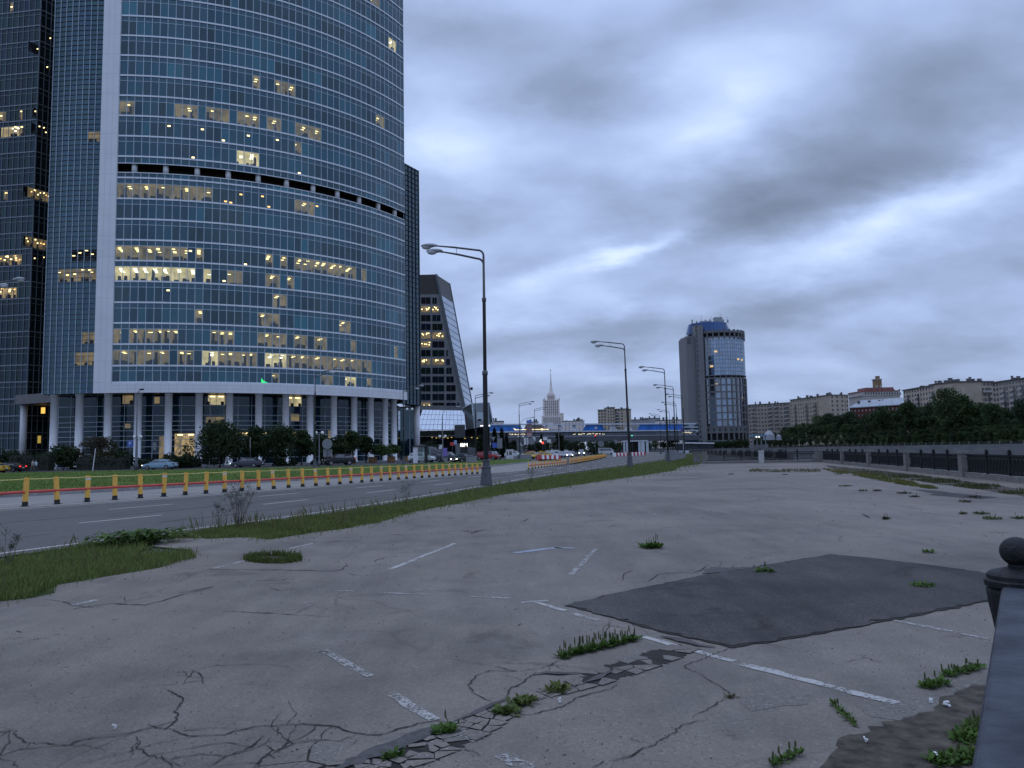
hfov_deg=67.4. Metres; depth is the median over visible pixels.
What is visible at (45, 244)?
lit window
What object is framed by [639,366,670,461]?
street lamp
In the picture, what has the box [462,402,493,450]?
angular glass pavilion
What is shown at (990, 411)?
bank tree
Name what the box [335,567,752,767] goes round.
dirt filled gaps
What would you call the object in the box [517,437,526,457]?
stair
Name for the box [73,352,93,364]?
lit window
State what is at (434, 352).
window
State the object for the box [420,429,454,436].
terrace hedge
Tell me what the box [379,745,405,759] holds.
weed clump
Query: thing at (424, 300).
window
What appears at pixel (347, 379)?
lit window
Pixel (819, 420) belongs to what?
bank tree
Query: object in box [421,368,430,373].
window
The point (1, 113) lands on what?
lit window
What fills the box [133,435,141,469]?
globe lamp
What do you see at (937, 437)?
bank tree
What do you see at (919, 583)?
weed clump
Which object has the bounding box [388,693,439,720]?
parking line
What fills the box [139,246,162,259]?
lit window
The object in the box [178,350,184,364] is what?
lit window
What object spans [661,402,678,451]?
street lamp
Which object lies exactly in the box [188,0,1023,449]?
sky
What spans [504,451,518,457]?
car
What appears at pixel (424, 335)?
window
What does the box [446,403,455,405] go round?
window
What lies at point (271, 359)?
lit window
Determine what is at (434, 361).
window
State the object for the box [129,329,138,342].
lit window
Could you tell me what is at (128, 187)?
lit window
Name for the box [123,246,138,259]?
lit window
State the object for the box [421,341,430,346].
window
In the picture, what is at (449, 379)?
window
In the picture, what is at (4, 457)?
bush
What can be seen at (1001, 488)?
fence verge
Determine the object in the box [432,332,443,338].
window
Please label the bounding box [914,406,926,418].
bank tree
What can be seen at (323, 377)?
lit window
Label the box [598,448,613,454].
van
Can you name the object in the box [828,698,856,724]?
weed clump
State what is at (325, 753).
broken asphalt
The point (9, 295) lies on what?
lit window
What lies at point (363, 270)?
lit window
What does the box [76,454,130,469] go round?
hedge
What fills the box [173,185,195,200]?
lit window
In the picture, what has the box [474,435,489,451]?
leafy tree
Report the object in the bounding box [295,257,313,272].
lit window
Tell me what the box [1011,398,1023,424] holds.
bank tree
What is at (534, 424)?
street lamp
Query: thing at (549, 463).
bollard fence
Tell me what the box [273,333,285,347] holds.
lit window
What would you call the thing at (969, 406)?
bank tree
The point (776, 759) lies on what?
weed clump
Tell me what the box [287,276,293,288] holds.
lit window
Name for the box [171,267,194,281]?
lit window
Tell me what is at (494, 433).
spruce tree
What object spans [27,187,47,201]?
lit window
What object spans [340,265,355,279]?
lit window
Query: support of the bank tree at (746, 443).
on the far bank
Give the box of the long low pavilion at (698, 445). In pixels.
[676,442,713,452]
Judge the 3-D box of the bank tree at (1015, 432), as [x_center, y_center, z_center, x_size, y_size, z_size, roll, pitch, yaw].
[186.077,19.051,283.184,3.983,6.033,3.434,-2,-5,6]
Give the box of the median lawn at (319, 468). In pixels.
[0,459,530,491]
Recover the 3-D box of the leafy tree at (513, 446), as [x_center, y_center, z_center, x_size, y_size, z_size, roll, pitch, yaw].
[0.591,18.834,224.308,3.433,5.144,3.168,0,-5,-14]
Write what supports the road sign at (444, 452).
on the ground at (359, 463)
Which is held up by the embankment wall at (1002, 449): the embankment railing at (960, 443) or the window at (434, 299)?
the embankment railing at (960, 443)
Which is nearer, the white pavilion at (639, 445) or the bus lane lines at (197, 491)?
the bus lane lines at (197, 491)
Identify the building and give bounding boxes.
[492,418,503,450]
[563,419,584,449]
[631,417,648,441]
[643,416,659,447]
[654,417,681,448]
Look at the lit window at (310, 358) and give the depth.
166.41 m
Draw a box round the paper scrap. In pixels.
[942,700,950,706]
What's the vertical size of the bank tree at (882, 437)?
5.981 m
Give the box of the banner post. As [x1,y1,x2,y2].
[526,420,531,446]
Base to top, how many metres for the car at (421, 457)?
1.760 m
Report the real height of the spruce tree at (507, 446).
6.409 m
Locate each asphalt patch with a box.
[569,554,987,645]
[915,489,995,498]
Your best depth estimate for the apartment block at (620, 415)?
749.14 m
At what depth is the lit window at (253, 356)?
160.43 m
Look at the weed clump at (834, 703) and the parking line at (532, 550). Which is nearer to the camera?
the weed clump at (834, 703)
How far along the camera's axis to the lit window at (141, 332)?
154.38 m
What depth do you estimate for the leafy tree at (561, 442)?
198.97 m
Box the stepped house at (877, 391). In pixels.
[848,376,900,410]
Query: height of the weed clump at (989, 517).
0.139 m
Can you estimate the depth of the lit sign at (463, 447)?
149.35 m
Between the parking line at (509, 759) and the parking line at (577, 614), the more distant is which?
the parking line at (577, 614)
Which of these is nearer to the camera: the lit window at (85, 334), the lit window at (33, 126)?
the lit window at (85, 334)
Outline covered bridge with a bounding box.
[482,423,698,450]
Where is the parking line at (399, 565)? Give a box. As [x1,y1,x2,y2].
[389,543,456,568]
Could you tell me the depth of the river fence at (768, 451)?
97.61 m
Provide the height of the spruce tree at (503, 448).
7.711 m
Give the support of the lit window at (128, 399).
in the glass tower at (226, 224)
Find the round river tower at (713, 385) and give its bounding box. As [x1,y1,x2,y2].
[679,317,749,448]
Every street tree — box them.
[178,419,252,467]
[245,424,273,466]
[258,422,297,466]
[290,429,313,465]
[309,434,332,458]
[329,433,349,463]
[342,430,361,455]
[359,435,374,462]
[372,443,393,457]
[387,444,400,454]
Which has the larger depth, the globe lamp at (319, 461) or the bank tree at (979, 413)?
the bank tree at (979, 413)
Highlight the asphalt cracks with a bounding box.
[0,493,885,767]
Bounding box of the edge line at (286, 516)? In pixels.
[0,459,654,553]
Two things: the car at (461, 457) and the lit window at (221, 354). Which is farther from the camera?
the lit window at (221, 354)
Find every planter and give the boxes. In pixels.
[368,457,376,462]
[387,456,395,462]
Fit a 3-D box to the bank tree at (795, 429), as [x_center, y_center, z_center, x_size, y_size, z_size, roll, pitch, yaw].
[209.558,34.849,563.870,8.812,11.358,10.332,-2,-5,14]
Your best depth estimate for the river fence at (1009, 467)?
39.17 m
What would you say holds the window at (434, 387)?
in the slanted office block at (444, 379)
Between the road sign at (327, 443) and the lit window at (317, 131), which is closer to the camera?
the road sign at (327, 443)
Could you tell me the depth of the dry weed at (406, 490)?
22.75 m
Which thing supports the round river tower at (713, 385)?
on the far bank
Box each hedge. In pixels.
[8,450,56,471]
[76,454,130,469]
[133,456,201,468]
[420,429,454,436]
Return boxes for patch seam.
[565,554,987,647]
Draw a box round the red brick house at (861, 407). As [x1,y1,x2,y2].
[848,398,907,445]
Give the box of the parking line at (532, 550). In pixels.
[512,547,560,552]
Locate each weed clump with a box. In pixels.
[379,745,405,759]
[430,709,460,733]
[490,701,522,715]
[505,693,538,705]
[541,679,571,692]
[553,625,641,658]
[638,534,663,548]
[723,693,739,696]
[754,562,774,571]
[768,740,803,767]
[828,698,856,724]
[909,580,935,586]
[916,670,953,688]
[918,739,974,766]
[922,549,935,552]
[939,657,986,675]
[946,709,979,744]
[972,511,988,513]
[983,513,1001,518]
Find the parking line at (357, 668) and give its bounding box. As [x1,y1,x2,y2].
[318,650,372,676]
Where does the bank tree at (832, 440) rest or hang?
on the far bank
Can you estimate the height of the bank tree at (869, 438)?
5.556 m
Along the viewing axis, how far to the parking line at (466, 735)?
4.35 m
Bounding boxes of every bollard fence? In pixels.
[0,463,482,506]
[528,459,566,468]
[569,454,605,463]
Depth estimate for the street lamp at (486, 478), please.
37.14 m
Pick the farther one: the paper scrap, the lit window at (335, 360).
the lit window at (335, 360)
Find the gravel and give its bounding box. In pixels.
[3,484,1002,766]
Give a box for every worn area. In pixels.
[562,553,830,604]
[738,687,810,710]
[862,681,983,719]
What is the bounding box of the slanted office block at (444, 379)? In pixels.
[404,274,482,453]
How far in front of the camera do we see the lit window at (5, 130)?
185.10 m
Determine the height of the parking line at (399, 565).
0.001 m
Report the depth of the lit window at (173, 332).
154.81 m
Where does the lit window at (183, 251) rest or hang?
in the glass tower at (226, 224)
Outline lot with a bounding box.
[0,462,1023,767]
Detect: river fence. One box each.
[689,449,729,455]
[701,449,820,463]
[729,449,792,458]
[820,449,1023,483]
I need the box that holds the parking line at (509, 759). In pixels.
[494,752,534,767]
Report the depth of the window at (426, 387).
300.96 m
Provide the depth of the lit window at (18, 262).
182.10 m
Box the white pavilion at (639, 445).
[622,440,648,452]
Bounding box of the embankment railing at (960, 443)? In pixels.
[649,440,1023,449]
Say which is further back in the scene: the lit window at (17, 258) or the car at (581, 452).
the car at (581, 452)
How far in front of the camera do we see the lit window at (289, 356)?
164.71 m
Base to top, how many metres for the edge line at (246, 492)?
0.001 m
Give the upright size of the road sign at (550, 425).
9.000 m
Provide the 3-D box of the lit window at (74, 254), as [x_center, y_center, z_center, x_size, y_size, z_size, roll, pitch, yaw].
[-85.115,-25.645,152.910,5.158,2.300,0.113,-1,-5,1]
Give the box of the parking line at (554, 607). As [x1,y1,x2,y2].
[534,602,565,610]
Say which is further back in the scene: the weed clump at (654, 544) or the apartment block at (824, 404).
the apartment block at (824, 404)
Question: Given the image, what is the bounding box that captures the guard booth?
[506,450,512,458]
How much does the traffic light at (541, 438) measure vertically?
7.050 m
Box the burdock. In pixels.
[77,526,200,547]
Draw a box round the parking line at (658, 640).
[642,636,676,644]
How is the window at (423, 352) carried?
in the slanted office block at (444, 379)
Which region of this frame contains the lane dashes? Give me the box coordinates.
[82,457,644,522]
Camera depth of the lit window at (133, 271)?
154.02 m
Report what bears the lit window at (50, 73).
in the dark glass tower at (26, 47)
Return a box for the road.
[0,452,688,556]
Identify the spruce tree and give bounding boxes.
[490,427,501,456]
[499,427,506,457]
[503,433,509,457]
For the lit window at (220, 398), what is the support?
in the glass tower at (226, 224)
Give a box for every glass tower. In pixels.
[0,0,90,460]
[42,0,406,468]
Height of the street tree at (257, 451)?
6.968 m
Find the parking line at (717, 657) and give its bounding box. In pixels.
[693,650,735,661]
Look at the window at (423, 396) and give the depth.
300.63 m
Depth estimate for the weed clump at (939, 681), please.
5.07 m
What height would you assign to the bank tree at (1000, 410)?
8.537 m
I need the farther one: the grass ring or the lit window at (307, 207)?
the lit window at (307, 207)
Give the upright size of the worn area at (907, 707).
0.001 m
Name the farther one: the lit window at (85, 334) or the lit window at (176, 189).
the lit window at (176, 189)
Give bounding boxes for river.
[793,454,1023,476]
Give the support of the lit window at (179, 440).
in the glass tower at (226, 224)
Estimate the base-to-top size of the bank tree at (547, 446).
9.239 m
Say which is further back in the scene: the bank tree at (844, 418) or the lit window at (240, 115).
the bank tree at (844, 418)
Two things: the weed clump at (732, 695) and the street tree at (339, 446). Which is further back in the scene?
the street tree at (339, 446)
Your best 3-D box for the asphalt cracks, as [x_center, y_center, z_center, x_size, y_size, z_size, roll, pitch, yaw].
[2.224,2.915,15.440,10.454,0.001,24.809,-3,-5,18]
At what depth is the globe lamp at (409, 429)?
137.82 m
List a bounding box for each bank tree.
[545,442,550,451]
[651,441,658,448]
[659,442,665,447]
[663,421,678,449]
[743,438,749,446]
[779,426,787,435]
[782,432,791,443]
[784,426,793,433]
[792,424,799,435]
[797,423,806,433]
[799,439,806,444]
[807,438,812,444]
[809,426,818,436]
[810,415,818,427]
[814,438,820,444]
[815,415,826,426]
[815,425,824,435]
[820,413,834,436]
[821,438,828,444]
[824,432,831,439]
[828,437,835,444]
[830,415,841,425]
[835,411,856,427]
[836,437,844,444]
[838,423,849,436]
[844,437,852,443]
[851,437,859,443]
[858,413,867,427]
[859,436,866,444]
[863,412,871,423]
[866,436,874,443]
[868,409,880,428]
[871,405,894,432]
[874,435,879,443]
[878,435,886,443]
[886,434,893,443]
[890,435,900,443]
[891,409,902,424]
[896,401,917,431]
[896,434,904,442]
[905,433,912,442]
[911,433,920,444]
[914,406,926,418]
[919,402,933,416]
[919,416,929,432]
[920,432,927,442]
[926,433,935,443]
[928,415,938,428]
[929,386,964,429]
[932,420,944,429]
[933,432,942,442]
[940,421,952,427]
[941,432,951,441]
[949,393,979,422]
[949,431,957,441]
[956,430,965,441]
[961,431,972,442]
[969,402,984,419]
[972,430,979,442]
[977,404,993,418]
[977,430,988,442]
[980,403,1004,426]
[985,430,997,441]
[993,429,1005,440]
[997,407,1008,419]
[1001,428,1012,440]
[1002,409,1010,419]
[1010,428,1020,442]
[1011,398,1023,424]
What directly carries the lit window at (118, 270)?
in the glass tower at (226, 224)
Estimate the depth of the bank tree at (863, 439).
429.92 m
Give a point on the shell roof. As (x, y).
(770, 435)
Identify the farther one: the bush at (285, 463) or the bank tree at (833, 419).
the bank tree at (833, 419)
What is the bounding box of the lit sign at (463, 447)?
[460,442,467,452]
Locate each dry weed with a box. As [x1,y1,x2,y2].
[0,524,21,562]
[210,501,231,525]
[217,475,255,524]
[400,481,413,502]
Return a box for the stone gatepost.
[692,452,700,462]
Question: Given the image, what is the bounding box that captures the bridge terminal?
[684,423,698,441]
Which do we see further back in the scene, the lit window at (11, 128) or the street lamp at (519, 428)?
the lit window at (11, 128)
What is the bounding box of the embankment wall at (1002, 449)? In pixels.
[550,444,1023,454]
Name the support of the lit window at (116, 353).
in the glass tower at (226, 224)
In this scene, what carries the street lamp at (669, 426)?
on the road
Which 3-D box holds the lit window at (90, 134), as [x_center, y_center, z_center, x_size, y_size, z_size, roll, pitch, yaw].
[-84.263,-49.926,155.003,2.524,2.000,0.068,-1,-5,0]
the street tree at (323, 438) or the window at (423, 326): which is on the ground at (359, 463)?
the street tree at (323, 438)
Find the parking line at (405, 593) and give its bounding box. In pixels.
[385,592,426,594]
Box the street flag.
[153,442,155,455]
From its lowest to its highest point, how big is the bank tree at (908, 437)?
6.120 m
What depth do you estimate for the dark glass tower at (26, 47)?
183.32 m
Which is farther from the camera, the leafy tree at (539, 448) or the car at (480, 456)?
the leafy tree at (539, 448)
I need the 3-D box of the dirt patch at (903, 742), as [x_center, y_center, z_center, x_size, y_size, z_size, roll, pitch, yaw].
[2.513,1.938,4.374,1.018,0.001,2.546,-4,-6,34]
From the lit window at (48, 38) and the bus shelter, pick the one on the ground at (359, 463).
the bus shelter
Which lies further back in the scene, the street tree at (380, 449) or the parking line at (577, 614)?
the street tree at (380, 449)
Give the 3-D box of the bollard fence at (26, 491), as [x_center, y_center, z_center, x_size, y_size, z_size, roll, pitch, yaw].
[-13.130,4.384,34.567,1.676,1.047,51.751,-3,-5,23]
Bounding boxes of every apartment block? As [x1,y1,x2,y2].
[598,407,631,444]
[605,406,614,429]
[748,401,790,447]
[790,392,844,445]
[817,392,848,443]
[902,378,982,432]
[932,377,993,403]
[990,376,1023,409]
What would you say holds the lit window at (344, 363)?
in the glass tower at (226, 224)
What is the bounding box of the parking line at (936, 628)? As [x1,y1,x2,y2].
[892,620,987,638]
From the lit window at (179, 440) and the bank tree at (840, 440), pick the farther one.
the bank tree at (840, 440)
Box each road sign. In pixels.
[127,441,132,468]
[322,438,331,465]
[323,449,331,456]
[443,448,446,457]
[497,438,501,447]
[528,436,534,444]
[547,422,552,437]
[598,441,603,446]
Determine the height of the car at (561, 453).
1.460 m
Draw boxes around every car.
[0,462,26,471]
[0,463,9,472]
[141,459,177,469]
[230,457,264,467]
[322,454,355,465]
[408,452,435,462]
[435,452,458,461]
[450,453,477,461]
[477,451,499,459]
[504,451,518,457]
[531,451,551,458]
[555,451,564,456]
[561,451,572,457]
[578,450,584,455]
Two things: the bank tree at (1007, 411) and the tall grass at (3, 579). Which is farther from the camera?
the bank tree at (1007, 411)
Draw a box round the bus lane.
[0,459,579,509]
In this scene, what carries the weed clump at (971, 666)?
on the lot
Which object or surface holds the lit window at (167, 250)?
in the glass tower at (226, 224)
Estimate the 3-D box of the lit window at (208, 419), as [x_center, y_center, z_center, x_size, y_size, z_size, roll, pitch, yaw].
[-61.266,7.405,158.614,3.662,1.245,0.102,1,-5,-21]
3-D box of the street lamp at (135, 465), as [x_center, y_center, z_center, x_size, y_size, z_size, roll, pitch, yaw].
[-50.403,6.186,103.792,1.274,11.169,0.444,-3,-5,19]
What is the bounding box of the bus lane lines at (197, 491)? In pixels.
[1,466,523,508]
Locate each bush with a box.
[0,448,19,462]
[47,444,84,470]
[111,449,134,468]
[162,451,193,468]
[271,459,298,465]
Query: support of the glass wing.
on the ground at (359, 463)
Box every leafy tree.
[422,439,441,449]
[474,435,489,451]
[509,440,516,450]
[526,443,534,450]
[533,442,543,451]
[553,433,566,450]
[565,439,584,454]
[584,441,606,454]
[604,440,622,453]
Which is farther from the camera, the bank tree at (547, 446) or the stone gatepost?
the bank tree at (547, 446)
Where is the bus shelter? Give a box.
[408,445,439,462]
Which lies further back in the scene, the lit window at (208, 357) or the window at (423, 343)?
the window at (423, 343)
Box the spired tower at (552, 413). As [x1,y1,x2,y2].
[541,370,563,450]
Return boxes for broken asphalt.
[257,737,398,767]
[328,710,519,767]
[523,644,697,699]
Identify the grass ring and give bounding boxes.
[241,548,305,563]
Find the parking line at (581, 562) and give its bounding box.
[569,548,597,574]
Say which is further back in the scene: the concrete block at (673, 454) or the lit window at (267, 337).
the lit window at (267, 337)
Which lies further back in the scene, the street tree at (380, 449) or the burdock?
the street tree at (380, 449)
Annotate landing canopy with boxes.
[749,434,767,447]
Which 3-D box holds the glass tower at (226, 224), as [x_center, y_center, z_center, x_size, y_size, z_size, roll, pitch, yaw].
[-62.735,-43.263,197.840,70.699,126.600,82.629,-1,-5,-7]
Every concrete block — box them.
[466,456,476,461]
[520,454,530,458]
[665,450,676,460]
[677,452,682,458]
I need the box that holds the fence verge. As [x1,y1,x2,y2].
[825,465,1023,495]
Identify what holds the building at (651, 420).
on the far bank
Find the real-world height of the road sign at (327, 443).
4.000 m
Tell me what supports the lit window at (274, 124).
in the glass tower at (226, 224)
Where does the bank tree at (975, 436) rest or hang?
on the far bank
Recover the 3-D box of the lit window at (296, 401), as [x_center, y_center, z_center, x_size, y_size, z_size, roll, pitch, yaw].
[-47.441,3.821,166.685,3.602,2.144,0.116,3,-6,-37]
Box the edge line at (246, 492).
[0,464,565,510]
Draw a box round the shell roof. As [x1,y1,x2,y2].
[763,430,781,440]
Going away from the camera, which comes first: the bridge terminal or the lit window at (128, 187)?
the lit window at (128, 187)
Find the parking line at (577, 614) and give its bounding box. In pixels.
[574,613,599,620]
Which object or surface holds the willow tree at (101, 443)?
on the ground at (359, 463)
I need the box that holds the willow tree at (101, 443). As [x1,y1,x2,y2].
[74,435,120,457]
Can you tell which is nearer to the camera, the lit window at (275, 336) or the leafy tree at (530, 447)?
the lit window at (275, 336)
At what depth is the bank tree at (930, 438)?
351.43 m
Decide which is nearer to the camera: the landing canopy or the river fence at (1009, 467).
the river fence at (1009, 467)
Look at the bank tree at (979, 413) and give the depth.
342.88 m
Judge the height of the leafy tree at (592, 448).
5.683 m
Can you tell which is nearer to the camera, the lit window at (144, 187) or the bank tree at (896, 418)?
the lit window at (144, 187)
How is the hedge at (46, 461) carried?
on the ground at (359, 463)
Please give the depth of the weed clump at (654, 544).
12.39 m
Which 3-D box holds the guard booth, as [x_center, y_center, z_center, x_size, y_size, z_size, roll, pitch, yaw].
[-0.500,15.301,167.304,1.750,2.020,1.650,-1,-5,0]
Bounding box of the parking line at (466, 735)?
[455,730,484,741]
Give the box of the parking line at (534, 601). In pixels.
[522,600,547,602]
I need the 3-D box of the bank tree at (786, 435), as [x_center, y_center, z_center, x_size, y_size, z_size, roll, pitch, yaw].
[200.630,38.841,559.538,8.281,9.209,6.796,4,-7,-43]
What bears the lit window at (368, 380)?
in the glass tower at (226, 224)
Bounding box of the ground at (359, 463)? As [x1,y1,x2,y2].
[0,452,764,558]
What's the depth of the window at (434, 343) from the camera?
302.47 m
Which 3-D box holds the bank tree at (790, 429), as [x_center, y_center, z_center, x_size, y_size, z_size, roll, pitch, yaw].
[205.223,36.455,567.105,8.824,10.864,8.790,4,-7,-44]
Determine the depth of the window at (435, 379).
301.26 m
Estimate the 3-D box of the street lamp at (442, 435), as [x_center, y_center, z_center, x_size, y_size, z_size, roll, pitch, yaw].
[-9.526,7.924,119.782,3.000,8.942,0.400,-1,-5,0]
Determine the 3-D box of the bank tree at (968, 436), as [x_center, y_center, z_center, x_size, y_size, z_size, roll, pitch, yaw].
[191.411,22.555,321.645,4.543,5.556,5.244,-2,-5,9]
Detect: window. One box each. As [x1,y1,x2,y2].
[0,112,5,121]
[0,254,21,265]
[0,255,16,264]
[0,255,19,265]
[0,288,15,297]
[0,288,16,297]
[1,126,18,136]
[1,126,23,136]
[3,191,7,200]
[22,186,48,199]
[23,235,46,249]
[25,236,46,249]
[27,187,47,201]
[28,41,37,54]
[31,123,50,138]
[32,107,40,119]
[32,254,43,265]
[46,33,52,44]
[46,65,52,76]
[59,269,95,281]
[72,249,96,260]
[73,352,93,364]
[82,332,94,343]
[88,132,99,141]
[113,329,120,342]
[113,350,135,364]
[115,266,137,279]
[116,246,122,259]
[117,183,139,197]
[119,101,134,114]
[122,395,132,403]
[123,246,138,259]
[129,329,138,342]
[131,267,137,279]
[137,329,152,342]
[137,350,168,364]
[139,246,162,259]
[139,267,170,280]
[141,184,147,197]
[146,329,154,342]
[149,184,171,198]
[154,329,160,342]
[154,397,159,403]
[159,436,163,458]
[162,329,169,342]
[164,247,178,260]
[170,329,177,343]
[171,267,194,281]
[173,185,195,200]
[174,433,194,455]
[175,104,197,118]
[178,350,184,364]
[180,247,186,260]
[186,351,193,364]
[195,310,201,322]
[196,248,202,261]
[197,187,211,201]
[202,351,217,364]
[204,269,210,282]
[206,107,228,122]
[206,417,224,422]
[207,395,223,404]
[211,330,217,344]
[218,351,225,365]
[219,331,225,344]
[226,352,241,365]
[227,270,241,284]
[227,331,233,344]
[237,111,251,125]
[237,150,258,166]
[242,352,248,365]
[250,352,256,366]
[252,114,258,127]
[253,75,259,88]
[258,313,278,326]
[258,333,271,346]
[265,353,285,367]
[266,254,272,267]
[266,274,279,287]
[267,117,280,131]
[272,373,278,382]
[273,294,286,307]
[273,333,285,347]
[275,80,287,94]
[280,256,286,268]
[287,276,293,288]
[287,354,299,367]
[289,84,294,96]
[289,397,300,406]
[291,414,298,420]
[294,335,306,348]
[295,123,313,138]
[295,141,300,154]
[295,199,313,215]
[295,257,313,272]
[301,355,306,368]
[308,355,313,368]
[312,260,338,276]
[314,127,320,140]
[314,336,326,349]
[314,356,332,369]
[321,375,332,384]
[333,357,338,370]
[339,320,349,333]
[339,358,349,370]
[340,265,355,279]
[345,377,355,386]
[351,340,355,352]
[351,359,360,371]
[362,269,365,281]
[362,360,370,372]
[367,378,370,387]
[371,0,378,7]
[376,114,383,127]
[389,38,395,51]
[394,346,397,357]
[421,297,430,303]
[421,306,430,311]
[421,315,430,320]
[421,324,430,329]
[421,332,430,338]
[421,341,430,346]
[421,350,430,355]
[421,359,430,364]
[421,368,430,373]
[421,376,430,382]
[421,385,430,390]
[421,394,430,399]
[432,297,436,303]
[432,306,438,311]
[432,315,439,320]
[432,324,441,329]
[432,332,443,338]
[432,341,443,346]
[432,350,443,355]
[432,359,443,364]
[432,368,443,373]
[432,376,443,382]
[432,385,443,390]
[432,394,443,399]
[432,403,443,405]
[446,368,451,373]
[446,376,453,382]
[446,385,455,390]
[446,394,455,399]
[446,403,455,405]
[477,412,482,420]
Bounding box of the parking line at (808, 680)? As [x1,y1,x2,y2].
[739,663,900,703]
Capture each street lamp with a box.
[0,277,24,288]
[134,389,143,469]
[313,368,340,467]
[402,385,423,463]
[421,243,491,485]
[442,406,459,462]
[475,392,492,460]
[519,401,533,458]
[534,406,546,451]
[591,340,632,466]
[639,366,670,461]
[649,413,661,453]
[653,384,675,449]
[657,409,670,449]
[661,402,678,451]
[666,393,685,453]
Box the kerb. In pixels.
[0,458,565,497]
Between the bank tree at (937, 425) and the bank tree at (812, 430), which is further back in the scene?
the bank tree at (812, 430)
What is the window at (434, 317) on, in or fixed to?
in the slanted office block at (444, 379)
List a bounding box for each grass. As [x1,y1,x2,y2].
[0,528,154,594]
[0,538,207,605]
[163,458,710,542]
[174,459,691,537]
[657,452,715,468]
[749,468,819,471]
[822,468,937,488]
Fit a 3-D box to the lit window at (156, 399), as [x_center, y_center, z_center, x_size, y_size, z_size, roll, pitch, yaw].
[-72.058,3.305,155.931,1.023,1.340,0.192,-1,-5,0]
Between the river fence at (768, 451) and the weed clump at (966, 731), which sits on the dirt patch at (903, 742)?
the weed clump at (966, 731)
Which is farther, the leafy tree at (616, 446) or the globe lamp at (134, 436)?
the leafy tree at (616, 446)
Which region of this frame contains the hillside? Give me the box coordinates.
[586,430,1022,450]
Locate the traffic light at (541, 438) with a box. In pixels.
[539,433,543,451]
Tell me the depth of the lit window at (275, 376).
161.37 m
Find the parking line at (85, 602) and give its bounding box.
[72,600,96,605]
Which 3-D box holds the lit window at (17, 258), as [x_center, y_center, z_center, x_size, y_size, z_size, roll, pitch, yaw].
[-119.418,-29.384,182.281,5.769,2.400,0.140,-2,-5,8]
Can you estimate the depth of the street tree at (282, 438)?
118.82 m
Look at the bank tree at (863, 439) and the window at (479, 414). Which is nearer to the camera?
the window at (479, 414)
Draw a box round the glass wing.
[398,163,420,459]
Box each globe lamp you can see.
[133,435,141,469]
[316,431,323,466]
[406,408,412,462]
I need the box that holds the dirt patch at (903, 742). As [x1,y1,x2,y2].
[820,684,985,767]
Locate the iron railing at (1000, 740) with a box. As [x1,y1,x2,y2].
[972,537,1023,767]
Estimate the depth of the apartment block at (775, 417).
705.50 m
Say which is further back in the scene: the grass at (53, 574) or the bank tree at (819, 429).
the bank tree at (819, 429)
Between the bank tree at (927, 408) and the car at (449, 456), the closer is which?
the car at (449, 456)
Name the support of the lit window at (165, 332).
in the glass tower at (226, 224)
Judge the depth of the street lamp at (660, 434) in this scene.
225.23 m

